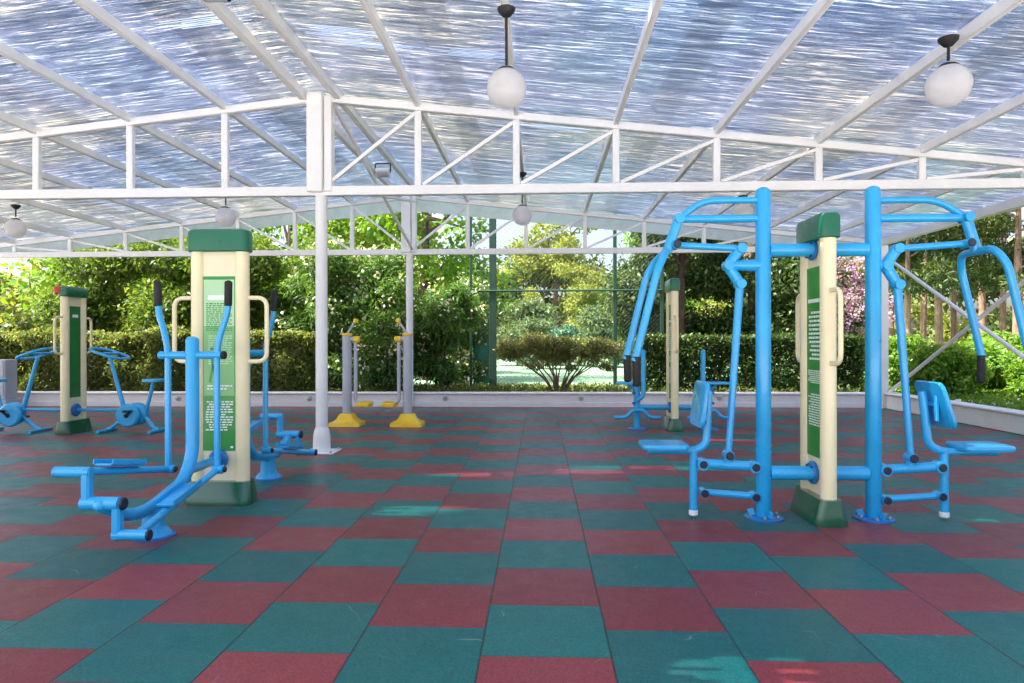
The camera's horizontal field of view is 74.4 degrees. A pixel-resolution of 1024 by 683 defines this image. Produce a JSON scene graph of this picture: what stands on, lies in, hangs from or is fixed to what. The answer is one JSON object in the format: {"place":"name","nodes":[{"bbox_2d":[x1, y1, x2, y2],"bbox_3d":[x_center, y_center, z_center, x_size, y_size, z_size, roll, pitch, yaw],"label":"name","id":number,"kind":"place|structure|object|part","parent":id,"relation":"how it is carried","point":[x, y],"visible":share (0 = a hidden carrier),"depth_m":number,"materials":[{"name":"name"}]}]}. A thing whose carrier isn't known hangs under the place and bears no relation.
{"place":"outdoors","nodes":[
{"label":"outdoors","id":0,"kind":"place"},
{"bbox_2d":[0,406,1023,682],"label":"floor","id":1,"kind":"structure","parent":0,"point":[512,546],"depth_m":3.65,"materials":[{"name":"rubber"}]},
{"bbox_2d":[0,359,20,404],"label":"utility cabinet","id":2,"kind":"object","parent":1,"relation":"on","point":[8,388],"visible":0.62,"depth_m":12.37,"materials":[{"name":"grey metal"}]},
{"bbox_3d":[-9.533,0.679,12.291,0.540,0.640,0.031,0,0,2],"label":"door","id":3,"kind":"part","parent":2,"relation":"part of","materials":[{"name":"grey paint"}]},
{"bbox_2d":[0,286,164,434],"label":"exercise bikes","id":4,"kind":"object","parent":1,"relation":"on","point":[73,409],"visible":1,"depth_m":8.95,"materials":[{"name":"beige paint"}]},
{"bbox_2d":[51,229,317,541],"bbox_3d":[-2.182,0.184,5.055,0.737,2.040,2.844,0,0,2],"label":"elliptical trainer","id":5,"kind":"object","parent":1,"relation":"on","point":[221,426],"visible":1,"depth_m":5.00,"materials":[{"name":"beige paint"}]},
{"bbox_2d":[328,318,424,426],"bbox_3d":[-1.934,0.436,9.688,1.326,1.535,0.380,0,0,2],"label":"air walker","id":6,"kind":"object","parent":1,"relation":"on","point":[347,417],"visible":1,"depth_m":9.64,"materials":[{"name":"grey paint"}]},
{"bbox_2d":[17,391,864,407],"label":"wall","id":7,"kind":"structure","parent":1,"relation":"on","point":[500,399],"depth_m":12.38,"materials":[{"name":"white paint"}]},
{"bbox_2d":[175,395,180,401],"bbox_3d":[-6.232,1.063,12.589,0.116,0.116,0.059,0,0,2],"label":"wall lamp","id":8,"kind":"object","parent":7,"relation":"attached to","point":[178,398],"visible":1,"depth_m":12.58,"materials":[{"name":"white metal"}]},
{"bbox_2d":[306,395,311,400],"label":"wall lamp","id":9,"kind":"object","parent":7,"relation":"attached to","point":[308,397],"visible":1,"depth_m":12.48,"materials":[{"name":"white metal"}]},
{"bbox_2d":[442,395,447,400],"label":"wall lamp","id":10,"kind":"object","parent":7,"relation":"attached to","point":[444,397],"visible":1,"depth_m":12.38,"materials":[{"name":"white metal"}]},
{"bbox_2d":[578,395,583,400],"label":"wall lamp","id":11,"kind":"object","parent":7,"relation":"attached to","point":[580,397],"visible":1,"depth_m":12.27,"materials":[{"name":"white metal"}]},
{"bbox_2d":[716,395,722,400],"bbox_3d":[3.748,1.009,12.175,0.116,0.116,0.059,0,0,2],"label":"wall lamp","id":12,"kind":"object","parent":7,"relation":"attached to","point":[719,397],"visible":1,"depth_m":12.17,"materials":[{"name":"white metal"}]},
{"bbox_2d":[0,0,1023,454],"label":"pavilion","id":13,"kind":"structure","parent":1,"relation":"on","point":[126,122],"depth_m":7.13,"materials":[{"name":"white metal"}]},
{"bbox_2d":[4,204,26,237],"bbox_3d":[-7.438,-1.798,10.117,0.286,0.494,0.286,0,0,2],"label":"globe lamp","id":14,"kind":"object","parent":13,"relation":"hanging from","point":[15,227],"visible":1,"depth_m":10.04,"materials":[{"name":"white glass"}]},
{"bbox_2d":[203,0,230,1],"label":"floodlight","id":15,"kind":"object","parent":13,"relation":"attached to","point":[217,0],"visible":1,"depth_m":4.74,"materials":[{"name":"white metal"}]},
{"bbox_2d":[215,198,235,226],"bbox_3d":[-4.191,-2.041,9.882,0.286,0.724,0.286,0,0,2],"label":"globe lamp","id":16,"kind":"object","parent":13,"relation":"hanging from","point":[225,216],"visible":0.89,"depth_m":9.79,"materials":[{"name":"white glass"}]},
{"bbox_2d":[375,163,390,176],"bbox_3d":[-1.871,-2.490,9.786,0.240,0.202,0.160,0,0,2],"label":"floodlight","id":17,"kind":"object","parent":13,"relation":"attached to","point":[382,172],"visible":1,"depth_m":9.75,"materials":[{"name":"white metal"}]},
{"bbox_2d":[487,4,525,108],"bbox_3d":[-0.041,-2.057,4.906,0.286,0.723,0.286,0,0,2],"label":"globe lamp","id":18,"kind":"object","parent":13,"relation":"hanging from","point":[506,86],"visible":1,"depth_m":4.82,"materials":[{"name":"white glass"}]},
{"bbox_2d":[512,172,531,225],"bbox_3d":[0.147,-2.044,9.702,0.286,0.752,0.286,0,0,2],"label":"globe lamp","id":19,"kind":"object","parent":13,"relation":"hanging from","point":[522,215],"visible":0.94,"depth_m":9.61,"materials":[{"name":"white glass"}]},
{"bbox_2d":[732,195,752,214],"bbox_3d":[3.306,-1.892,9.671,0.286,0.388,0.286,0,0,2],"label":"globe lamp","id":20,"kind":"object","parent":13,"relation":"hanging from","point":[742,209],"visible":0.48,"depth_m":9.56,"materials":[{"name":"white glass"}]},
{"bbox_2d":[924,34,973,107],"bbox_3d":[3.013,-1.859,4.659,0.286,0.471,0.286,0,0,2],"label":"globe lamp","id":21,"kind":"object","parent":13,"relation":"hanging from","point":[948,84],"visible":1,"depth_m":4.58,"materials":[{"name":"white glass"}]},
{"bbox_2d":[614,278,728,431],"bbox_3d":[2.183,0.176,9.197,1.600,2.040,0.737,0,0,2],"label":"leg press","id":22,"kind":"object","parent":1,"relation":"on","point":[672,421],"visible":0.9,"depth_m":9.09,"materials":[{"name":"beige paint"}]},
{"bbox_2d":[622,186,1023,527],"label":"pulldown machine","id":23,"kind":"object","parent":1,"relation":"on","point":[818,250],"visible":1,"depth_m":4.53,"materials":[{"name":"blue metal"}]},
{"bbox_2d":[0,0,1023,344],"label":"sky","id":24,"kind":"structure","parent":0,"point":[502,238],"materials":[{"name":"white"}]},
{"bbox_2d":[9,344,1018,409],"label":"garden ground","id":25,"kind":"structure","parent":0,"point":[417,375],"depth_m":21.29,"materials":[{"name":"soil"}]},
{"bbox_2d":[0,251,156,319],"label":"leafy tree","id":26,"kind":"object","parent":25,"relation":"on","point":[47,279],"visible":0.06,"depth_m":17.31,"materials":[{"name":"green plant"}]},
{"bbox_2d":[21,243,161,381],"bbox_3d":[-8.977,-0.754,14.843,2.972,3.704,2.134,0,0,2],"label":"tall shrub","id":27,"kind":"object","parent":25,"relation":"on","point":[106,272],"visible":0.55,"depth_m":14.53,"materials":[{"name":"green plant"}]},
{"bbox_2d":[112,237,190,380],"bbox_3d":[-7.445,-0.793,14.755,2.176,3.778,3.032,0,0,-28],"label":"tall shrub","id":28,"kind":"object","parent":25,"relation":"on","point":[175,285],"visible":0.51,"depth_m":13.98,"materials":[{"name":"green plant"}]},
{"bbox_2d":[0,321,315,390],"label":"hedge","id":29,"kind":"object","parent":25,"relation":"on","point":[133,346],"visible":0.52,"depth_m":13.17,"materials":[{"name":"green plant"}]},
{"bbox_2d":[159,231,278,249],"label":"yellow leaved tree","id":30,"kind":"object","parent":25,"relation":"on","point":[261,235],"visible":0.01,"depth_m":20.16,"materials":[{"name":"brown plant"}]},
{"bbox_2d":[172,229,302,330],"bbox_3d":[-5.707,-0.706,14.336,2.070,3.593,2.883,0,0,43],"label":"tall shrub","id":31,"kind":"object","parent":25,"relation":"on","point":[264,268],"visible":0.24,"depth_m":14.31,"materials":[{"name":"green plant"}]},
{"bbox_2d":[250,219,356,294],"bbox_3d":[-6.120,-2.354,18.901,3.925,6.891,4.861,0,0,-7],"label":"leafy tree","id":32,"kind":"object","parent":25,"relation":"on","point":[308,228],"visible":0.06,"depth_m":17.84,"materials":[{"name":"green plant"}]},
{"bbox_2d":[277,224,364,351],"bbox_3d":[-4.242,-0.763,14.847,2.134,3.704,2.972,0,0,-26],"label":"tall shrub","id":33,"kind":"object","parent":25,"relation":"on","point":[303,245],"visible":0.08,"depth_m":14.44,"materials":[{"name":"green plant"}]},
{"bbox_2d":[273,230,380,389],"bbox_3d":[-3.722,-0.493,13.801,2.409,3.557,2.148,0,0,2],"label":"oleander","id":34,"kind":"object","parent":25,"relation":"on","point":[337,267],"visible":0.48,"depth_m":13.40,"materials":[{"name":"green plant"}]},
{"bbox_2d":[307,213,441,336],"bbox_3d":[-3.884,-2.458,20.407,4.517,7.110,4.128,0,0,-20],"label":"yellow leaved tree","id":35,"kind":"object","parent":25,"relation":"on","point":[418,232],"visible":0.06,"depth_m":20.38,"materials":[{"name":"brown plant"}]},
{"bbox_2d":[328,237,426,390],"bbox_3d":[-2.624,-0.434,13.502,2.313,3.415,2.062,0,0,45],"label":"oleander","id":36,"kind":"object","parent":25,"relation":"on","point":[385,292],"visible":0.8,"depth_m":13.14,"materials":[{"name":"green plant"}]},
{"bbox_2d":[381,279,488,390],"bbox_3d":[-1.520,-0.092,13.351,2.091,2.354,1.815,0,0,2],"label":"oleander","id":37,"kind":"object","parent":25,"relation":"on","point":[443,316],"visible":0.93,"depth_m":13.03,"materials":[{"name":"green plant"}]},
{"bbox_2d":[24,381,864,391],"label":"weeds","id":38,"kind":"object","parent":25,"relation":"on","point":[509,388],"visible":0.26,"depth_m":13.09,"materials":[{"name":"green plant"}]},
{"bbox_2d":[433,270,498,385],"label":"oleander","id":39,"kind":"object","parent":25,"relation":"on","point":[461,359],"visible":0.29,"depth_m":14.98,"materials":[{"name":"green plant"}]},
{"bbox_2d":[473,330,488,384],"bbox_3d":[-0.677,0.376,15.241,0.396,1.310,0.036,0,0,2],"label":"windscreen panel","id":40,"kind":"object","parent":25,"relation":"on","point":[484,348],"visible":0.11,"depth_m":15.23,"materials":[{"name":"teal fabric"}]},
{"bbox_2d":[0,228,1023,353],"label":"distant wood","id":41,"kind":"object","parent":25,"relation":"on","point":[915,312],"visible":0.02,"depth_m":47.67,"materials":[{"name":"green plant"}]},
{"bbox_2d":[0,236,1023,351],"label":"distant wood","id":42,"kind":"object","parent":25,"relation":"on","point":[992,316],"visible":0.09,"depth_m":47.31,"materials":[{"name":"green plant"}]},
{"bbox_2d":[487,294,562,364],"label":"garden bush","id":43,"kind":"object","parent":25,"relation":"on","point":[531,307],"visible":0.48,"depth_m":27.65,"materials":[{"name":"green plant"}]},
{"bbox_2d":[514,285,553,316],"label":"yellow leaved tree","id":44,"kind":"object","parent":25,"relation":"on","point":[532,295],"visible":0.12,"depth_m":40.12,"materials":[{"name":"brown plant"}]},
{"bbox_2d":[512,315,565,336],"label":"garden bush","id":45,"kind":"object","parent":25,"relation":"on","point":[551,330],"depth_m":30.68,"materials":[{"name":"green plant"}]},
{"bbox_2d":[512,314,577,368],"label":"garden bush","id":46,"kind":"object","parent":25,"relation":"on","point":[540,325],"visible":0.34,"depth_m":23.86,"materials":[{"name":"green plant"}]},
{"bbox_2d":[500,209,610,327],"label":"yellow leaved tree","id":47,"kind":"object","parent":25,"relation":"on","point":[533,265],"visible":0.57,"depth_m":45.69,"materials":[{"name":"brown plant"}]},
{"bbox_2d":[492,330,623,391],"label":"trimmed bush","id":48,"kind":"object","parent":25,"relation":"on","point":[552,349],"visible":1,"depth_m":12.81,"materials":[{"name":"green plant"}]},
{"bbox_2d":[469,205,663,388],"bbox_3d":[1.132,-0.922,14.100,4.047,3.900,0.104,0,0,2],"label":"court fence","id":49,"kind":"object","parent":25,"relation":"on","point":[492,310],"visible":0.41,"depth_m":14.13,"materials":[{"name":"green metal"}]},
{"bbox_2d":[551,258,610,330],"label":"yellow leaved tree","id":50,"kind":"object","parent":25,"relation":"on","point":[578,298],"visible":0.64,"depth_m":37.26,"materials":[{"name":"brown plant"}]},
{"bbox_2d":[569,304,625,367],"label":"garden bush","id":51,"kind":"object","parent":25,"relation":"on","point":[594,317],"visible":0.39,"depth_m":25.27,"materials":[{"name":"green plant"}]},
{"bbox_2d":[599,266,659,379],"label":"olive bush","id":52,"kind":"object","parent":25,"relation":"on","point":[629,316],"visible":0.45,"depth_m":14.51,"materials":[{"name":"green plant"}]},
{"bbox_2d":[612,232,704,319],"bbox_3d":[8.218,-2.918,37.551,4.544,7.979,5.629,0,0,-33],"label":"leafy tree","id":53,"kind":"object","parent":25,"relation":"on","point":[630,245],"visible":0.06,"depth_m":37.13,"materials":[{"name":"green plant"}]},
{"bbox_2d":[631,330,864,391],"bbox_3d":[4.577,0.440,13.460,4.530,1.356,1.318,0,0,2],"label":"hedge","id":54,"kind":"object","parent":25,"relation":"on","point":[691,346],"visible":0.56,"depth_m":13.01,"materials":[{"name":"green plant"}]},
{"bbox_2d":[837,256,895,381],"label":"pink flowering tree","id":55,"kind":"object","parent":25,"relation":"on","point":[853,307],"visible":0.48,"depth_m":14.65,"materials":[{"name":"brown plant"}]},
{"bbox_2d":[854,331,931,387],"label":"garden shrub","id":56,"kind":"object","parent":25,"relation":"on","point":[911,342],"visible":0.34,"depth_m":13.56,"materials":[{"name":"green plant"}]},
{"bbox_2d":[888,237,921,335],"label":"pine tree","id":57,"kind":"object","parent":25,"relation":"on","point":[890,331],"visible":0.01,"depth_m":27.29,"materials":[{"name":"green plant"}]},
{"bbox_2d":[888,235,960,344],"bbox_3d":[15.402,-2.618,25.422,3.655,7.341,4.598,0,0,21],"label":"pine tree","id":58,"kind":"object","parent":25,"relation":"on","point":[923,318],"visible":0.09,"depth_m":25.36,"materials":[{"name":"green plant"}]},
{"bbox_2d":[839,378,1023,410],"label":"ground cover","id":59,"kind":"object","parent":25,"relation":"on","point":[983,397],"visible":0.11,"depth_m":10.68,"materials":[{"name":"green plant"}]},
{"bbox_2d":[896,339,995,399],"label":"garden shrub","id":60,"kind":"object","parent":25,"relation":"on","point":[949,366],"visible":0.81,"depth_m":11.54,"materials":[{"name":"green plant"}]},
{"bbox_2d":[910,215,1023,346],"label":"pine tree","id":61,"kind":"object","parent":25,"relation":"on","point":[953,320],"visible":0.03,"depth_m":27.21,"materials":[{"name":"green plant"}]},
{"bbox_2d":[952,214,1013,333],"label":"pine tree","id":62,"kind":"object","parent":25,"relation":"on","point":[1002,320],"visible":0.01,"depth_m":26.18,"materials":[{"name":"green plant"}]},
{"bbox_2d":[947,209,1022,337],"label":"pine tree","id":63,"kind":"object","parent":25,"relation":"on","point":[982,303],"visible":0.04,"depth_m":23.25,"materials":[{"name":"green plant"}]},
{"bbox_2d":[967,336,1014,393],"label":"garden shrub","id":64,"kind":"object","parent":25,"relation":"on","point":[997,381],"visible":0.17,"depth_m":12.40,"materials":[{"name":"green plant"}]},
{"bbox_2d":[967,330,1022,350],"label":"garden shrub","id":65,"kind":"object","parent":25,"relation":"on","point":[1015,342],"visible":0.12,"depth_m":13.76,"materials":[{"name":"green plant"}]},
{"bbox_2d":[996,348,1023,398],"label":"garden shrub","id":66,"kind":"object","parent":25,"relation":"on","point":[1014,363],"visible":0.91,"depth_m":11.35,"materials":[{"name":"green plant"}]},
{"bbox_2d":[393,359,864,386],"bbox_3d":[6.117,0.998,26.770,17.000,0.050,23.500,0,0,2],"label":"court","id":67,"kind":"object","parent":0,"point":[528,376],"depth_m":19.50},
{"bbox_2d":[330,197,524,379],"bbox_3d":[-2.051,-2.541,17.316,5.117,7.254,4.131,0,0,-17],"label":"leafy tree","id":68,"kind":"object","parent":67,"relation":"on","point":[431,271],"visible":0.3,"depth_m":16.70,"materials":[{"name":"green plant"}]},
{"bbox_2d":[550,322,585,364],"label":"garden bush","id":69,"kind":"object","parent":67,"relation":"on","point":[566,331],"visible":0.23,"depth_m":26.91,"materials":[{"name":"green plant"}]},
{"bbox_2d":[590,215,751,382],"bbox_3d":[3.576,-1.070,15.272,3.697,4.296,3.090,0,0,2],"label":"dark evergreen","id":70,"kind":"object","parent":67,"relation":"on","point":[687,269],"visible":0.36,"depth_m":14.92,"materials":[{"name":"green plant"}]},
{"bbox_2d":[690,226,849,371],"bbox_3d":[5.494,-1.074,15.114,3.090,4.296,3.697,0,0,-34],"label":"dark evergreen","id":71,"kind":"object","parent":67,"relation":"on","point":[785,289],"visible":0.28,"depth_m":14.58,"materials":[{"name":"green plant"}]},
{"bbox_2d":[888,224,969,344],"bbox_3d":[11.748,-2.054,20.479,4.804,6.224,4.584,0,0,2],"label":"pine tree","id":72,"kind":"object","parent":67,"relation":"on","point":[909,287],"visible":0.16,"depth_m":19.82,"materials":[{"name":"green plant"}]},
{"bbox_2d":[864,213,1023,344],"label":"pine tree","id":73,"kind":"object","parent":67,"relation":"on","point":[996,228],"visible":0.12,"depth_m":20.32,"materials":[{"name":"green plant"}]},
{"bbox_2d":[958,208,1023,337],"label":"pine tree","id":74,"kind":"object","parent":67,"relation":"on","point":[1015,254],"visible":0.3,"depth_m":19.18,"materials":[{"name":"green plant"}]},
{"label":"paving","id":75,"kind":"structure","parent":0,"visible":0},
{"bbox_2d":[884,392,1023,434],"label":"wall","id":76,"kind":"structure","parent":75,"relation":"on","point":[998,418],"depth_m":9.38,"materials":[{"name":"white paint"}]}
]}

